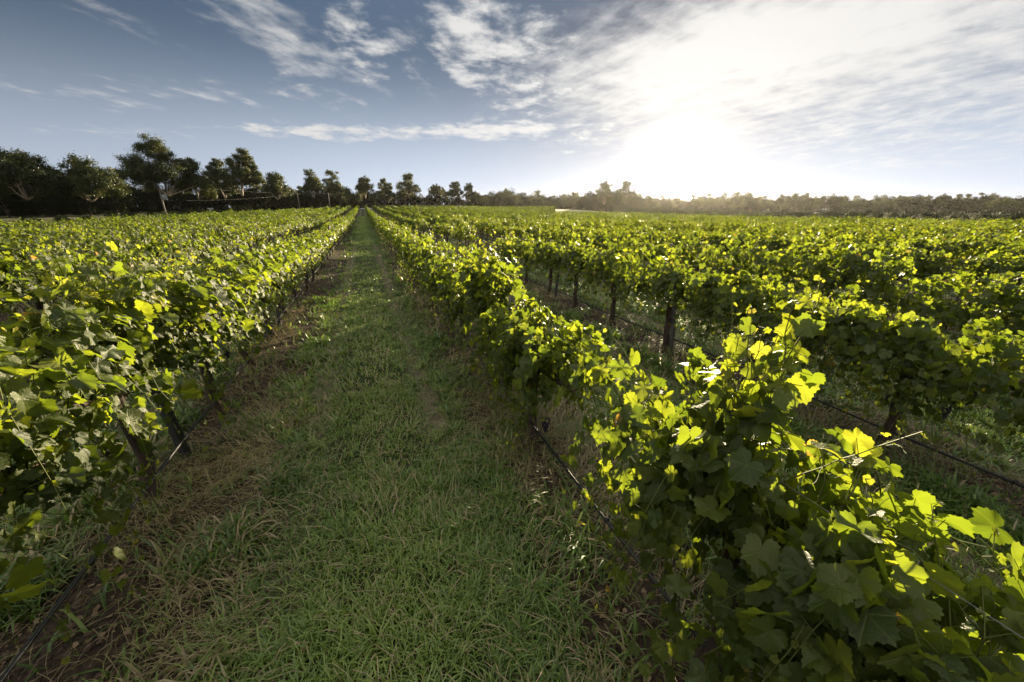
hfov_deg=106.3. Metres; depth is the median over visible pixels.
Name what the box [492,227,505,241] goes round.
grapevine
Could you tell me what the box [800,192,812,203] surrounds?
gum tree
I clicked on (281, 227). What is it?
grapevine
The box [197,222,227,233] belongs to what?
grapevine
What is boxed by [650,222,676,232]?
grapevine
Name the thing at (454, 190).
gum tree
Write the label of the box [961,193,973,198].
gum tree
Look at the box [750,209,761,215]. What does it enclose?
orchard tree
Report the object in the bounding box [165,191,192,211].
scrub tree
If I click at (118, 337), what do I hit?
grapevine
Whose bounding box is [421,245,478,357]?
grapevine
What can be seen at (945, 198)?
scrub tree
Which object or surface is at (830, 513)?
trellis wire
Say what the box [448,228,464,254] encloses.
grapevine
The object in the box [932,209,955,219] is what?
orchard tree
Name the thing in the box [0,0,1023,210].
sky
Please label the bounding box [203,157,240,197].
gum tree
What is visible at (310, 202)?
scrub tree
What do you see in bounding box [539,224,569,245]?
grapevine
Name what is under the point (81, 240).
grapevine
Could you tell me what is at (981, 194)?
gum tree
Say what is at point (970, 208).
scrub tree
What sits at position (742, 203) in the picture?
gum tree
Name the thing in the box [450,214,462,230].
grapevine
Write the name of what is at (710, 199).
gum tree
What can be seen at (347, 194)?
gum tree
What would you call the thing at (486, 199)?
gum tree
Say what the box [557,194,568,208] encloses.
gum tree
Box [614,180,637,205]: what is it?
gum tree
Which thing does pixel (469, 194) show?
gum tree
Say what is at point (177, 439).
trellis post
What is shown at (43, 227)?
grapevine
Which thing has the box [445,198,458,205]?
scrub tree
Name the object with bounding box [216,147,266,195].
gum tree
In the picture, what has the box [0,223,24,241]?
grapevine
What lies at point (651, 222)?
grapevine
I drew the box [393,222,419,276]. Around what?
grapevine
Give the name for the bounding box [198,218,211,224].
grapevine
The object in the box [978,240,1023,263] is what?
grapevine
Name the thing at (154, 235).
grapevine
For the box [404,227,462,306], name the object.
grapevine
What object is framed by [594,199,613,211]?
scrub tree
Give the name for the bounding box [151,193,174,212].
scrub tree
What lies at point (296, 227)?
grapevine
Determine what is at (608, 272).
grapevine
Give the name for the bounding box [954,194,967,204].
gum tree
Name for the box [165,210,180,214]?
scrub tree
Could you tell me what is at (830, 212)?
orchard tree
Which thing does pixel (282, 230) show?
grapevine
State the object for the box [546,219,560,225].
grapevine
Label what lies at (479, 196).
gum tree
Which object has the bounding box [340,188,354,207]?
scrub tree
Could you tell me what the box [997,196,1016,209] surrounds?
gum tree
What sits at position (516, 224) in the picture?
grapevine
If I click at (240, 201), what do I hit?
scrub tree
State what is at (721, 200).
gum tree
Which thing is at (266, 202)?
scrub tree
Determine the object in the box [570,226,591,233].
grapevine
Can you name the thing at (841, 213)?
orchard tree
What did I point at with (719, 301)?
grapevine
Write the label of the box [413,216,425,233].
grapevine
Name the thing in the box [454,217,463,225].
grapevine
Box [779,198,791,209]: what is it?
gum tree
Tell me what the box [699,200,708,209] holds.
gum tree
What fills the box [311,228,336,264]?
grapevine
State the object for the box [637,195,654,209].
scrub tree
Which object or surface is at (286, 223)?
grapevine
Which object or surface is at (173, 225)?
grapevine
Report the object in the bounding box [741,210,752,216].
orchard tree
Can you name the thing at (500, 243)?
grapevine
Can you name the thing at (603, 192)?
gum tree
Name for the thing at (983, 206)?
scrub tree
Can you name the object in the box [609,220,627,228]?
grapevine
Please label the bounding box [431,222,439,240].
grapevine
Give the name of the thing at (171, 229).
grapevine
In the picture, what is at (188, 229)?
grapevine
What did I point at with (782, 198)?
scrub tree
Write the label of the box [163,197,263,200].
power line
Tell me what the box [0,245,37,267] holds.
grapevine
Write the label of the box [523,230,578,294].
grapevine
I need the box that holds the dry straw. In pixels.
[0,242,1023,681]
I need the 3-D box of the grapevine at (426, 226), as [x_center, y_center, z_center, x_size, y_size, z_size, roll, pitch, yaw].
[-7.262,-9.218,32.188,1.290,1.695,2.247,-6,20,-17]
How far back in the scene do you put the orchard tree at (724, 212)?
117.28 m
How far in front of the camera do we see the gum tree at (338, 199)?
177.16 m
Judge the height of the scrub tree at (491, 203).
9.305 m
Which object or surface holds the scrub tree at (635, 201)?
on the ground at (136, 610)
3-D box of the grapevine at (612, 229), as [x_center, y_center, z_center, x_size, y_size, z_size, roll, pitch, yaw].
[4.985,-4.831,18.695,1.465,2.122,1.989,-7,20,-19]
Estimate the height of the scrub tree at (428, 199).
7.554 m
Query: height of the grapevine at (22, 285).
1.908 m
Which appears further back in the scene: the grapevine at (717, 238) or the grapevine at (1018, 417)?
the grapevine at (717, 238)
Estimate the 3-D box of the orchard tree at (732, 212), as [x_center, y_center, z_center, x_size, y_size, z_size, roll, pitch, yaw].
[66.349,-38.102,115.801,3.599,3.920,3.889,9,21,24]
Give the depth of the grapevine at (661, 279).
6.22 m
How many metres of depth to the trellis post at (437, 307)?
8.90 m
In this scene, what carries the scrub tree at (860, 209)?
on the ground at (136, 610)
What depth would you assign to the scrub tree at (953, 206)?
247.18 m
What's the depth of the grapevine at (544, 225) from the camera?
25.42 m
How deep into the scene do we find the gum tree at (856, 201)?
256.87 m
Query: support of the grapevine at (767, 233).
on the ground at (136, 610)
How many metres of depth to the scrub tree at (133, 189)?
108.05 m
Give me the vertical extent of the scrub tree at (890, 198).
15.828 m
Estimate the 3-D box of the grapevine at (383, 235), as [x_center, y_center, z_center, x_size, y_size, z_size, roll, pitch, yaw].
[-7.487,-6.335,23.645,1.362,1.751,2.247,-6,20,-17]
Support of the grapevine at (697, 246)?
on the ground at (136, 610)
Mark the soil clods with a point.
(192, 612)
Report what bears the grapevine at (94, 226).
on the ground at (136, 610)
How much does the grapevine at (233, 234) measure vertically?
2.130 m
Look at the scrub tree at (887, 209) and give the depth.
264.43 m
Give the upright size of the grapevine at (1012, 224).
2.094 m
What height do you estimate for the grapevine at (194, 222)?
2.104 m
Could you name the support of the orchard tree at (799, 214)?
on the ground at (136, 610)
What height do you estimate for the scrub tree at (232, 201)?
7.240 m
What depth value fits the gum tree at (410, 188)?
198.73 m
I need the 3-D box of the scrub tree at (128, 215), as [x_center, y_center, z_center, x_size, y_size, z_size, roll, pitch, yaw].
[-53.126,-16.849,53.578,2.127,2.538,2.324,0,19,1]
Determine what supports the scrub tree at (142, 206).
on the ground at (136, 610)
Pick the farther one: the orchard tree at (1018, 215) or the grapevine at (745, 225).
the orchard tree at (1018, 215)
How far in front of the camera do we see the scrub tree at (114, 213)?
50.63 m
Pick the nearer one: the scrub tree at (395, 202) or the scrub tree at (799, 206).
the scrub tree at (395, 202)
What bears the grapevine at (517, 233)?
on the ground at (136, 610)
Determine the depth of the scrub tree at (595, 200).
259.82 m
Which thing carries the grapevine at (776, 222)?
on the ground at (136, 610)
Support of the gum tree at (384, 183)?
on the ground at (136, 610)
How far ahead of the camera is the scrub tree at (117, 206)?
89.92 m
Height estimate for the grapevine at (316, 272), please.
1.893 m
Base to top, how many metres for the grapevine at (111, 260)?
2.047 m
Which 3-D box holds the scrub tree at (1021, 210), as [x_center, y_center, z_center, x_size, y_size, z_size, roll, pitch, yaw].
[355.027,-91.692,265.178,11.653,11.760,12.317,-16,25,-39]
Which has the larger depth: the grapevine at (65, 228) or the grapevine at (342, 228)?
the grapevine at (342, 228)
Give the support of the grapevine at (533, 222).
on the ground at (136, 610)
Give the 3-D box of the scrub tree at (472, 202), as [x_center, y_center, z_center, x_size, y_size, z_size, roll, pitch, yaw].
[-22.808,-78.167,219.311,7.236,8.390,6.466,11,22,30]
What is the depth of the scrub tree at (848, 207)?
270.41 m
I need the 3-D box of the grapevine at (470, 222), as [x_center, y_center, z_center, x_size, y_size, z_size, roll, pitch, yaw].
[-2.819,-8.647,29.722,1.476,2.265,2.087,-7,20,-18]
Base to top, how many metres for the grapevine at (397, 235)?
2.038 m
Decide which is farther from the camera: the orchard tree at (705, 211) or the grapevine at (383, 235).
the orchard tree at (705, 211)
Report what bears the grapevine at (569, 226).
on the ground at (136, 610)
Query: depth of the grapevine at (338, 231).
24.05 m
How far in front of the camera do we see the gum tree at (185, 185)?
91.83 m
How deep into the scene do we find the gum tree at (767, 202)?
259.20 m
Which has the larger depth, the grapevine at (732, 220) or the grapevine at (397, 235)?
the grapevine at (732, 220)
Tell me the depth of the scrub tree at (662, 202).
295.08 m
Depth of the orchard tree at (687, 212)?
130.42 m
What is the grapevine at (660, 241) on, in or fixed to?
on the ground at (136, 610)
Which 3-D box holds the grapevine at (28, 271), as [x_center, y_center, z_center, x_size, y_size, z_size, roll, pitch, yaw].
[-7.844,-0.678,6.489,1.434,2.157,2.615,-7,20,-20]
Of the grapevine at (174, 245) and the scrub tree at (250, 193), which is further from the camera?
the scrub tree at (250, 193)
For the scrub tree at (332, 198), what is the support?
on the ground at (136, 610)
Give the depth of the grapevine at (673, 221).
32.29 m
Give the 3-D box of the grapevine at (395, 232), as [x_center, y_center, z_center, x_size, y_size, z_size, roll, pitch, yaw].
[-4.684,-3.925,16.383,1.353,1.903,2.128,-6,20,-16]
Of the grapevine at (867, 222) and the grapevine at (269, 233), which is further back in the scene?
the grapevine at (867, 222)
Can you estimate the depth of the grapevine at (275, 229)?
22.12 m
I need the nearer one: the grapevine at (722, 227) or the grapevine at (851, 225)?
the grapevine at (722, 227)
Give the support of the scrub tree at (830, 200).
on the ground at (136, 610)
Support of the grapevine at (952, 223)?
on the ground at (136, 610)
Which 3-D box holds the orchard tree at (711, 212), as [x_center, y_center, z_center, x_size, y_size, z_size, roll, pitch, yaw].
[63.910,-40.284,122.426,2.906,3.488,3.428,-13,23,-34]
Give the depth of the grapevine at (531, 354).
3.28 m
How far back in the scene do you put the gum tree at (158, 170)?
83.77 m
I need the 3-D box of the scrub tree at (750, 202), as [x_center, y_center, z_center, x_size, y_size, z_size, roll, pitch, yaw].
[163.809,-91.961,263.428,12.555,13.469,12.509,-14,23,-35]
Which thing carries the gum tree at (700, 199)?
on the ground at (136, 610)
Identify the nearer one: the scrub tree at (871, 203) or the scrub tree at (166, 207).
the scrub tree at (166, 207)
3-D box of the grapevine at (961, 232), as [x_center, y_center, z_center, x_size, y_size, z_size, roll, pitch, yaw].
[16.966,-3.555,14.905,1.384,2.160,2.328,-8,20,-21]
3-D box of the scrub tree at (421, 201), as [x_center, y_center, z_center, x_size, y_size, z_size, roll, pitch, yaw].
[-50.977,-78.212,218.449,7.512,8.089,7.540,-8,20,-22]
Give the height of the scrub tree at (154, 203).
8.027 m
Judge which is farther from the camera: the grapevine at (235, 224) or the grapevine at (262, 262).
the grapevine at (235, 224)
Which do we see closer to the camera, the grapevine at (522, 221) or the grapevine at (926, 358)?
the grapevine at (926, 358)
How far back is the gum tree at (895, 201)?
259.82 m
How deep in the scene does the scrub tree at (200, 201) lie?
110.10 m
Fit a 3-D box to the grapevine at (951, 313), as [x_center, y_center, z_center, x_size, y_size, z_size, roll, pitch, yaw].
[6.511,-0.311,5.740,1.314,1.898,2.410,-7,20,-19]
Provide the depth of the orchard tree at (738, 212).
112.99 m
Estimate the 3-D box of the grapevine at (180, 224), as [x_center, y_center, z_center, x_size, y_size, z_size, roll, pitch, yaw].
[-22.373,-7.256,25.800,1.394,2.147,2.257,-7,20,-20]
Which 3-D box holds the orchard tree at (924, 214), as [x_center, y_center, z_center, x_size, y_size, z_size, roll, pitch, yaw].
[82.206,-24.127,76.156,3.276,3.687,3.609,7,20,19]
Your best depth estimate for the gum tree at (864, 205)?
251.74 m
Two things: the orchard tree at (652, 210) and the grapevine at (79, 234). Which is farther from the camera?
the orchard tree at (652, 210)
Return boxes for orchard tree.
[650,207,658,212]
[682,207,690,214]
[689,208,697,214]
[700,208,710,214]
[707,209,715,214]
[720,210,729,215]
[726,208,737,215]
[736,209,745,215]
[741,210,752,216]
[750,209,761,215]
[757,210,767,216]
[765,210,776,216]
[773,209,786,216]
[782,209,795,217]
[792,211,803,217]
[803,209,816,217]
[811,210,825,217]
[824,209,838,217]
[834,208,850,217]
[847,210,861,218]
[860,209,875,217]
[872,209,891,219]
[887,209,904,219]
[899,211,918,219]
[917,210,936,219]
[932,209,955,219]
[952,210,975,220]
[974,211,993,220]
[988,209,1013,221]
[1010,211,1023,220]
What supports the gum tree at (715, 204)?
on the ground at (136, 610)
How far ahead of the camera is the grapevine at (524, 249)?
12.12 m
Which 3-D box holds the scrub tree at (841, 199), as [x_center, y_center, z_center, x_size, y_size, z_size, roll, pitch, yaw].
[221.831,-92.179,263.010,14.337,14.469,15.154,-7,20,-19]
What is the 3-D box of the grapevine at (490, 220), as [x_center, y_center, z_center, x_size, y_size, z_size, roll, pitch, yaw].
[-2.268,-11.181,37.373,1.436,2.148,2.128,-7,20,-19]
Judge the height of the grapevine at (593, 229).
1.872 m
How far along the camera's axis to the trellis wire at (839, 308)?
3.89 m
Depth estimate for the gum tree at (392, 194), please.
192.41 m
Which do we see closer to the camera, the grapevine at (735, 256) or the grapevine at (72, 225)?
the grapevine at (735, 256)
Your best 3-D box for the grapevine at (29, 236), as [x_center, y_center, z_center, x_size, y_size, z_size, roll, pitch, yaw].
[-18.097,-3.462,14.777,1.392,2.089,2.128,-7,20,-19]
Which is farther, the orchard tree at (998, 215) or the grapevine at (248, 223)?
the orchard tree at (998, 215)
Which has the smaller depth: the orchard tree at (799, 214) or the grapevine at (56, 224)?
the grapevine at (56, 224)
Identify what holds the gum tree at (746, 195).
on the ground at (136, 610)
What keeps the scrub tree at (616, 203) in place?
on the ground at (136, 610)
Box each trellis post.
[148,370,191,460]
[273,276,281,326]
[435,251,438,313]
[505,295,514,403]
[554,252,561,297]
[669,274,678,353]
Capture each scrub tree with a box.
[0,188,29,217]
[0,189,36,216]
[12,186,44,216]
[18,216,40,221]
[21,186,72,216]
[53,215,72,221]
[55,198,81,214]
[61,192,101,215]
[73,215,90,220]
[91,193,122,212]
[93,192,138,213]
[104,210,125,217]
[118,195,137,211]
[122,211,134,216]
[126,185,146,211]
[131,188,157,209]
[136,189,165,213]
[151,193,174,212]
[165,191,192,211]
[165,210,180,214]
[176,195,194,210]
[181,208,194,213]
[183,192,208,211]
[194,196,218,208]
[209,190,231,210]
[218,194,238,208]
[232,188,251,209]
[234,198,249,210]
[237,205,248,210]
[238,190,265,209]
[245,186,267,207]
[251,192,271,209]
[264,196,276,209]
[271,195,287,209]
[282,196,299,208]
[287,190,308,208]
[299,193,319,208]
[309,191,331,208]
[328,195,341,206]
[339,186,358,206]
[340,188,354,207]
[350,197,365,206]
[355,191,373,207]
[376,198,389,205]
[390,196,402,205]
[400,197,411,205]
[408,193,420,205]
[417,196,427,205]
[425,197,434,204]
[429,198,441,205]
[434,192,449,205]
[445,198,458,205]
[465,200,475,205]
[482,197,493,205]
[488,196,496,206]
[493,194,508,205]
[494,197,504,206]
[503,197,516,206]
[515,192,526,204]
[517,194,532,206]
[532,198,543,206]
[541,196,552,205]
[549,198,563,208]
[574,196,592,209]
[575,197,592,210]
[578,191,595,210]
[590,195,606,211]
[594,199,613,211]
[606,196,622,211]
[626,195,645,206]
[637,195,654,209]
[655,196,668,209]
[662,202,671,212]
[673,199,685,208]
[679,203,689,213]
[684,201,693,213]
[705,202,718,212]
[724,194,746,209]
[739,194,757,210]
[739,196,760,212]
[761,198,780,212]
[775,194,791,212]
[789,199,805,213]
[801,198,814,211]
[809,198,823,212]
[818,193,838,211]
[822,195,847,212]
[843,200,854,212]
[854,199,870,212]
[865,199,881,213]
[879,195,895,213]
[884,201,903,211]
[896,199,913,212]
[904,202,920,212]
[911,194,924,206]
[917,199,935,210]
[923,199,938,213]
[934,194,955,212]
[947,200,965,213]
[962,197,980,213]
[966,198,995,213]
[977,194,1000,213]
[991,196,1011,212]
[1001,195,1023,213]
[1011,202,1023,213]
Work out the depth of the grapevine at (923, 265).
8.27 m
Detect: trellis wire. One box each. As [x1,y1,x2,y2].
[458,272,1023,638]
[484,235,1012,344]
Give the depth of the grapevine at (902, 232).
16.22 m
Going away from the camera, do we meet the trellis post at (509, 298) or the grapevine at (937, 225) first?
the trellis post at (509, 298)
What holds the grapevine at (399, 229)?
on the ground at (136, 610)
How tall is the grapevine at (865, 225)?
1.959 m
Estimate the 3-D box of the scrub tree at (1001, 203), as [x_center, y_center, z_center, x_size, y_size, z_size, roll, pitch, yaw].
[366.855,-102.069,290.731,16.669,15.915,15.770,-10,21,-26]
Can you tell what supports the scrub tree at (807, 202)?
on the ground at (136, 610)
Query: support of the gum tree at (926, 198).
on the ground at (136, 610)
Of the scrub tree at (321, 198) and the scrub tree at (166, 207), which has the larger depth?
the scrub tree at (321, 198)
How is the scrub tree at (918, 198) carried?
on the ground at (136, 610)
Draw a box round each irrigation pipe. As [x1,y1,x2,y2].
[0,232,345,681]
[385,238,721,669]
[389,219,1023,487]
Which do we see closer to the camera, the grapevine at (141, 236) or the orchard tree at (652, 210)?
the grapevine at (141, 236)
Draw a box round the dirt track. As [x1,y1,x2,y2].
[555,209,604,212]
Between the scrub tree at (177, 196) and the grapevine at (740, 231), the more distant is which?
the scrub tree at (177, 196)
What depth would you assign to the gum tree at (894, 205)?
257.54 m
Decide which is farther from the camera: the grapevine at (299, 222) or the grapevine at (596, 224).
the grapevine at (299, 222)
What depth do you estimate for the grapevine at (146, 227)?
21.72 m
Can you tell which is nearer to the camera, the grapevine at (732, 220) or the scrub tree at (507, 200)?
the grapevine at (732, 220)
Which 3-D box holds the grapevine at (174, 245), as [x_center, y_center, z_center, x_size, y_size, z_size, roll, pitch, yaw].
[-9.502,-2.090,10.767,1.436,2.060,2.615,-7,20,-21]
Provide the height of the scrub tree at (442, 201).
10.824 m
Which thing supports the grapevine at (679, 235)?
on the ground at (136, 610)
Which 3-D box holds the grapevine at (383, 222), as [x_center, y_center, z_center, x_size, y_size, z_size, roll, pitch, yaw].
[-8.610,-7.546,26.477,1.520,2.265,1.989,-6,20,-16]
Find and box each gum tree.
[0,145,73,200]
[51,150,132,201]
[112,133,220,195]
[167,155,218,199]
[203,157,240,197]
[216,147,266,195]
[259,171,298,199]
[300,168,326,197]
[321,169,347,199]
[333,192,347,203]
[342,186,353,203]
[353,192,362,202]
[354,174,375,198]
[369,192,378,204]
[376,178,392,195]
[376,186,391,202]
[386,190,399,202]
[394,172,421,197]
[396,189,409,202]
[427,183,443,200]
[445,181,464,200]
[452,196,464,204]
[463,182,477,201]
[472,193,483,203]
[479,195,489,205]
[498,188,512,200]
[512,194,524,203]
[527,189,544,204]
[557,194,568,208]
[566,192,578,207]
[596,181,617,204]
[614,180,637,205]
[669,199,677,207]
[689,195,699,205]
[694,196,703,208]
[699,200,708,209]
[705,193,714,208]
[709,199,721,207]
[714,191,731,207]
[738,191,753,199]
[738,199,747,209]
[755,196,763,206]
[763,199,774,209]
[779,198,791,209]
[788,193,801,205]
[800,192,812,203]
[811,199,823,209]
[844,195,861,207]
[849,199,863,209]
[858,201,871,209]
[872,194,893,208]
[885,197,898,208]
[888,203,898,209]
[904,196,915,205]
[920,194,933,205]
[930,196,947,207]
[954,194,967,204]
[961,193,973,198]
[969,192,985,201]
[985,199,999,210]
[989,193,1001,199]
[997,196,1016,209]
[1013,201,1023,210]
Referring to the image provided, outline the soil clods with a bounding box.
[0,272,1023,681]
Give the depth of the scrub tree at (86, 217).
48.03 m
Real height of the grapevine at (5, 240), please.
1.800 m
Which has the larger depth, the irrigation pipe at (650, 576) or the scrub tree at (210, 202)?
the scrub tree at (210, 202)
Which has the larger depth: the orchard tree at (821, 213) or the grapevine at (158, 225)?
the orchard tree at (821, 213)
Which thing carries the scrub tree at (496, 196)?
on the ground at (136, 610)
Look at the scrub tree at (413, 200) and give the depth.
216.65 m
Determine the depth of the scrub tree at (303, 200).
158.99 m
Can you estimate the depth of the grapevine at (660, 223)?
28.89 m
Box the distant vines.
[0,205,1023,234]
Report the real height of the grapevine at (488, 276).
2.344 m
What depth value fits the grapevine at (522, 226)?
19.62 m
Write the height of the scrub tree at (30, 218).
2.231 m
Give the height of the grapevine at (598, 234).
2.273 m
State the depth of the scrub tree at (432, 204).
213.77 m
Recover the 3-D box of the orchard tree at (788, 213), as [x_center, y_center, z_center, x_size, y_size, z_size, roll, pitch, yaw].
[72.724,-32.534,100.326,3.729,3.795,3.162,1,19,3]
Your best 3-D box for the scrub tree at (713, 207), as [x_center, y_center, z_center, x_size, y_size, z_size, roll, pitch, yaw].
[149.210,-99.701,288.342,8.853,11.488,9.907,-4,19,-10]
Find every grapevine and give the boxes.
[0,221,249,524]
[0,222,55,246]
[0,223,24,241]
[0,226,75,264]
[0,238,31,255]
[0,239,114,338]
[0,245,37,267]
[0,268,66,326]
[0,295,177,664]
[1,218,30,236]
[15,222,50,230]
[28,226,87,240]
[35,217,69,248]
[40,223,70,235]
[45,239,157,307]
[46,222,106,256]
[62,221,81,244]
[75,223,108,249]
[82,233,132,252]
[85,230,283,416]
[87,222,108,234]
[89,217,128,240]
[103,225,152,251]
[105,218,143,238]
[109,241,173,289]
[112,217,135,227]
[123,217,146,224]
[131,222,158,239]
[131,225,167,249]
[134,229,207,273]
[141,220,167,231]
[147,218,186,240]
[162,225,220,273]
[167,221,198,258]
[168,222,180,231]
[169,218,189,228]
[169,240,298,367]
[187,218,206,225]
[190,226,205,238]
[194,223,219,236]
[196,235,231,262]
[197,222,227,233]
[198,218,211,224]
[201,224,243,254]
[216,238,308,336]
[221,216,243,229]
[223,219,252,252]
[227,221,265,250]
[237,220,246,229]
[240,217,253,230]
[244,218,264,228]
[245,220,259,228]
[245,227,272,248]
[250,236,312,316]
[253,225,275,241]
[259,223,282,242]
[265,220,285,239]
[266,235,319,301]
[271,221,289,239]
[273,218,297,238]
[274,227,327,291]
[279,216,297,234]
[282,222,301,236]
[289,216,301,235]
[291,219,306,233]
[292,229,329,281]
[297,229,331,274]
[305,231,335,269]
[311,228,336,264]
[311,230,337,259]
[317,229,338,255]
[320,221,340,252]
[320,221,343,248]
[325,218,342,248]
[328,222,345,244]
[332,216,346,240]
[376,218,395,243]
[380,222,396,246]
[380,226,393,248]
[383,219,411,248]
[387,226,405,265]
[390,225,418,270]
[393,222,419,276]
[396,230,435,294]
[397,226,437,285]
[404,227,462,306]
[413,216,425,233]
[413,230,474,322]
[416,219,426,233]
[419,222,431,231]
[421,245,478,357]
[430,225,547,394]
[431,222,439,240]
[433,220,450,247]
[438,219,456,248]
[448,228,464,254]
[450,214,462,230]
[451,217,481,247]
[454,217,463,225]
[455,292,671,472]
[466,215,481,240]
[471,220,488,241]
[475,217,495,244]
[484,216,495,235]
[484,218,501,240]
[492,226,524,276]
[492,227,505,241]
[498,218,510,237]
[500,226,518,238]
[503,230,544,284]
[507,223,531,240]
[510,220,527,228]
[518,220,531,228]
[518,223,543,251]
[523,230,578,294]
[524,214,542,229]
[526,223,554,243]
[535,218,553,231]
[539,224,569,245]
[539,224,616,308]
[541,257,1023,681]
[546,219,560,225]
[547,222,568,244]
[557,219,595,247]
[559,222,583,232]
[565,236,666,325]
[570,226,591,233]
[573,219,594,228]
[575,221,620,261]
[579,226,603,238]
[584,219,607,230]
[585,217,604,225]
[598,227,650,269]
[600,220,621,231]
[604,222,630,242]
[608,234,742,350]
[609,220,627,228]
[616,223,655,247]
[618,426,1023,681]
[620,216,642,243]
[626,228,692,274]
[630,220,656,245]
[639,228,677,248]
[642,218,662,233]
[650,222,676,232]
[651,230,674,243]
[653,219,671,230]
[663,230,736,276]
[664,218,684,223]
[664,224,716,258]
[665,222,696,247]
[667,225,696,242]
[669,261,854,414]
[682,224,763,260]
[683,222,717,234]
[702,218,728,232]
[706,220,743,235]
[707,235,814,297]
[714,225,765,264]
[721,216,745,224]
[723,217,746,227]
[723,219,799,271]
[730,223,770,257]
[749,226,794,244]
[751,218,780,228]
[758,219,784,225]
[764,221,916,312]
[764,225,808,239]
[771,221,802,235]
[773,221,808,233]
[775,229,885,295]
[777,220,806,226]
[783,218,806,223]
[793,280,1023,488]
[794,220,833,234]
[794,224,839,244]
[795,220,846,239]
[795,226,858,256]
[827,219,861,228]
[829,229,960,313]
[830,222,865,232]
[831,225,898,247]
[836,228,882,242]
[836,234,914,260]
[847,216,876,227]
[850,252,1023,342]
[854,222,877,229]
[860,227,887,231]
[867,224,906,238]
[869,223,930,246]
[871,220,901,226]
[874,219,912,231]
[883,223,934,235]
[886,226,1005,273]
[886,233,953,253]
[901,241,1023,311]
[902,224,958,236]
[908,219,937,225]
[911,219,952,231]
[913,221,979,242]
[926,223,972,239]
[935,217,971,228]
[945,225,1023,286]
[947,223,1000,265]
[949,219,1002,233]
[959,359,1023,507]
[968,222,1010,230]
[969,217,1023,234]
[971,227,1023,252]
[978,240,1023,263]
[983,219,1023,230]
[984,271,1023,318]
[1000,229,1023,238]
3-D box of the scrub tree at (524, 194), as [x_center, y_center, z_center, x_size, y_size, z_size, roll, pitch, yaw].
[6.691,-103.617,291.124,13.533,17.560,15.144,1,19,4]
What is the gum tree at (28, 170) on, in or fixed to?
on the ground at (136, 610)
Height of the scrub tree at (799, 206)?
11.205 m
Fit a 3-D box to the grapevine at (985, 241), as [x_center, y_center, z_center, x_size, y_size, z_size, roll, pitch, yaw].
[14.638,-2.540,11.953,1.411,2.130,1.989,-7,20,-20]
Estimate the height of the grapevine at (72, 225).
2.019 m
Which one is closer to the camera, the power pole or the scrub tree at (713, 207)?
the power pole
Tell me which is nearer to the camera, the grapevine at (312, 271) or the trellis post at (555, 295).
the trellis post at (555, 295)
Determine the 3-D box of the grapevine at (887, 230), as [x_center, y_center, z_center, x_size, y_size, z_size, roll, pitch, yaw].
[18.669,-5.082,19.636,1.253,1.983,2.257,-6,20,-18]
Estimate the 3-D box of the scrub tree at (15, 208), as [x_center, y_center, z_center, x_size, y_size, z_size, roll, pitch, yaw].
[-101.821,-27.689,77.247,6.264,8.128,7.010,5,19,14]
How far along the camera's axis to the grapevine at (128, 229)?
20.13 m
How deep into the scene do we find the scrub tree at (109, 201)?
99.20 m
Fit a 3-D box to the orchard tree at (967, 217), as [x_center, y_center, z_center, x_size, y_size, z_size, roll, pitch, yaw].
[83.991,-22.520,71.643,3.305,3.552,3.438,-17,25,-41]
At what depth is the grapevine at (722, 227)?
20.20 m
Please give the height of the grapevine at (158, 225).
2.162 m
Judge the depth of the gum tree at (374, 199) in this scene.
182.71 m
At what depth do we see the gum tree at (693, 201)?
271.78 m
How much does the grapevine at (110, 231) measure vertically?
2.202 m
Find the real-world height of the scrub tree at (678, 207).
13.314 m
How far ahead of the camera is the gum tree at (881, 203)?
276.84 m
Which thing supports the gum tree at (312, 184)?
on the ground at (136, 610)
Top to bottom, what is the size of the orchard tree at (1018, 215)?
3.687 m
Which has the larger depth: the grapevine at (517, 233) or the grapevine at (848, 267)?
the grapevine at (517, 233)
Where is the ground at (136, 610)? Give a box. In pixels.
[0,208,1023,681]
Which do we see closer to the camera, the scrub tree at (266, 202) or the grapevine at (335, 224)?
the grapevine at (335, 224)
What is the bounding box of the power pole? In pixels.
[153,183,167,213]
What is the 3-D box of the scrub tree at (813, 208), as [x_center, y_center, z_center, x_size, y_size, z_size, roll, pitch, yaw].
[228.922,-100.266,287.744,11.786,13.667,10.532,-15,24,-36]
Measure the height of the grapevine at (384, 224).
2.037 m
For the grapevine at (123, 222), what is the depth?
25.49 m
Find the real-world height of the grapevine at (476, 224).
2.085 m
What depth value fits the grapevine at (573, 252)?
9.06 m
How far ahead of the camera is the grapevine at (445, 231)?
23.20 m
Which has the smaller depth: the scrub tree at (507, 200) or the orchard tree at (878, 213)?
the orchard tree at (878, 213)
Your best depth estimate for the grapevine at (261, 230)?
19.05 m
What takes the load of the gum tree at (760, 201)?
on the ground at (136, 610)
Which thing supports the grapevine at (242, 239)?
on the ground at (136, 610)
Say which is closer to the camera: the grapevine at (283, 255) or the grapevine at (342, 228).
the grapevine at (283, 255)
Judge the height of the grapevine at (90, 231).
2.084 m
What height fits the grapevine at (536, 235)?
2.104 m
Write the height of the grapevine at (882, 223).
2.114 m
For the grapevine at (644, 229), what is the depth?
21.40 m
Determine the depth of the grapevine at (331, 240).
20.11 m
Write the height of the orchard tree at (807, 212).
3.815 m
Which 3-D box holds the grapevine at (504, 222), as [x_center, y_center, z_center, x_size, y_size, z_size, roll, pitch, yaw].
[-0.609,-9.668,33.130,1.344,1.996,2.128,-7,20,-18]
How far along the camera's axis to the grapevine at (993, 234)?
13.62 m
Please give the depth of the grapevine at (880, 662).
1.14 m

